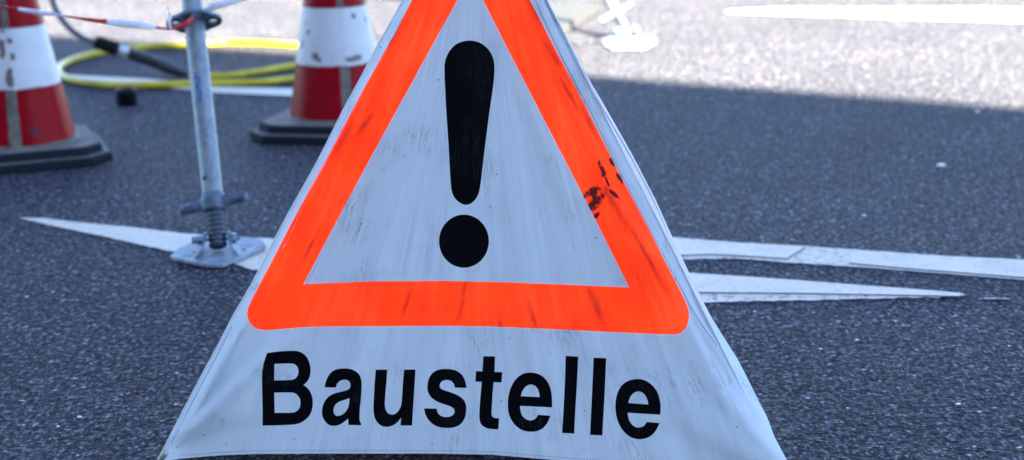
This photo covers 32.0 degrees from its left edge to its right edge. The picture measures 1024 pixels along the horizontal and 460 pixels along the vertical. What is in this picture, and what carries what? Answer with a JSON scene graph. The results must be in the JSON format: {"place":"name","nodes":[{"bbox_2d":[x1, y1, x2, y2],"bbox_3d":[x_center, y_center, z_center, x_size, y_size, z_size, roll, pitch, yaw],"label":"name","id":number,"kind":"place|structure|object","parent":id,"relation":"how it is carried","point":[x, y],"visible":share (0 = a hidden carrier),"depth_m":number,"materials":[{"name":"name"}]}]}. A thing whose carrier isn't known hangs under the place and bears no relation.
{"place":"outdoors","nodes":[
{"label":"outdoors","id":0,"kind":"place"},
{"bbox_2d":[115,86,136,106],"bbox_3d":[-1.314,-0.455,6.086,0.072,0.058,0.072,-2,14,0],"label":"rubber cap","id":1,"kind":"object","parent":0,"point":[126,96],"visible":1,"depth_m":6.06,"materials":[{"name":"black plastic"}]},
{"bbox_2d":[0,0,1023,459],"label":"road","id":2,"kind":"structure","parent":0,"point":[792,130],"depth_m":4.47,"materials":[{"name":"grey asphalt"}]},
{"bbox_2d":[0,0,112,174],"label":"traffic cone","id":3,"kind":"object","parent":2,"relation":"on","point":[40,130],"visible":0.98,"depth_m":5.09,"materials":[{"name":"plastic"}]},
{"bbox_2d":[49,0,188,75],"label":"hose coupling","id":4,"kind":"object","parent":2,"relation":"on","point":[108,46],"visible":0.98,"depth_m":6.64,"materials":[{"name":"rubber"}]},
{"bbox_2d":[18,218,273,270],"bbox_3d":[-0.750,0.040,4.161,1.162,0.004,0.272,4,15,23],"label":"road marking","id":5,"kind":"object","parent":2,"relation":"on","point":[168,241],"visible":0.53,"depth_m":4.27,"materials":[{"name":"paint"}]},
{"bbox_2d":[57,40,297,88],"bbox_3d":[-1.090,-0.621,6.792,1.108,0.026,1.530,-14,19,-41],"label":"hose","id":6,"kind":"object","parent":2,"relation":"on","point":[227,79],"visible":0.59,"depth_m":6.60,"materials":[{"name":"yellow rubber"}]},
{"bbox_2d":[70,75,292,96],"bbox_3d":[-1.062,-0.506,6.380,1.584,0.006,0.172,5,16,26],"label":"road marking","id":7,"kind":"object","parent":2,"relation":"on","point":[283,92],"visible":0.38,"depth_m":6.33,"materials":[{"name":"paint"}]},
{"bbox_2d":[166,0,265,267],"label":"scaffold prop","id":8,"kind":"object","parent":2,"relation":"on","point":[217,247],"visible":0.98,"depth_m":4.10,"materials":[{"name":"metal"}]},
{"bbox_2d":[0,0,244,29],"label":"barrier tape","id":9,"kind":"object","parent":8,"relation":"attached to","point":[143,25],"visible":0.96,"depth_m":4.14,"materials":[{"name":"plastic"}]},
{"bbox_2d":[250,0,375,145],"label":"traffic cone","id":10,"kind":"object","parent":2,"relation":"on","point":[336,47],"visible":0.73,"depth_m":5.36,"materials":[{"name":"plastic"}]},
{"bbox_2d":[251,32,603,45],"bbox_3d":[-0.330,-0.795,7.447,1.580,0.008,0.292,2,14,15],"label":"cable","id":11,"kind":"object","parent":2,"relation":"on","point":[597,42],"visible":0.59,"depth_m":7.60,"materials":[{"name":"rubber"}]},
{"bbox_2d":[157,0,786,459],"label":"warning sign","id":12,"kind":"object","parent":2,"relation":"on","point":[473,248],"visible":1,"depth_m":2.79,"materials":[{"name":"white fabric"}]},
{"bbox_2d":[549,3,600,33],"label":"road marking","id":13,"kind":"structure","parent":2,"relation":"on","point":[569,16],"depth_m":7.96,"materials":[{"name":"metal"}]},
{"bbox_2d":[599,0,656,48],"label":"scaffold prop","id":14,"kind":"object","parent":2,"relation":"on","point":[618,39],"visible":1,"depth_m":7.29,"materials":[{"name":"metal"}]},
{"bbox_2d":[673,237,804,259],"bbox_3d":[0.227,0.044,4.033,0.853,0.004,0.239,2,14,12],"label":"road marking","id":15,"kind":"object","parent":2,"relation":"on","point":[688,247],"visible":0.29,"depth_m":4.00,"materials":[{"name":"paint"}]},
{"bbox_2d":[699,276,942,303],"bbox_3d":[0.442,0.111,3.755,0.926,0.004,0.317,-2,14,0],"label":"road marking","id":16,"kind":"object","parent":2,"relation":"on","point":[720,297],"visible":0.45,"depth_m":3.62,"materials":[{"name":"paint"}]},
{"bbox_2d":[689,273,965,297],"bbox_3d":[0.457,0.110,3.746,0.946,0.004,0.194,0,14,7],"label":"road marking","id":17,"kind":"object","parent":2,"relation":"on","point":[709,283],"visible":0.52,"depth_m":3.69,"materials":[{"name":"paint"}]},
{"bbox_2d":[675,237,1023,280],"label":"road marking","id":18,"kind":"object","parent":2,"relation":"on","point":[838,257],"visible":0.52,"depth_m":3.92,"materials":[{"name":"paint"}]},
{"bbox_2d":[726,7,1023,22],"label":"road marking","id":19,"kind":"object","parent":2,"relation":"on","point":[982,14],"visible":1,"depth_m":7.89,"materials":[{"name":"paint"}]},
{"bbox_2d":[849,251,1023,277],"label":"road marking","id":20,"kind":"object","parent":2,"relation":"on","point":[1013,268],"visible":1,"depth_m":3.84,"materials":[{"name":"paint"}]},
{"bbox_2d":[983,298,1009,300],"bbox_3d":[0.971,0.140,3.581,0.053,0.005,0.007,1,14,10],"label":"road marking","id":21,"kind":"object","parent":2,"relation":"on","point":[1007,299],"visible":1,"depth_m":3.58,"materials":[{"name":"paint"}]}
]}

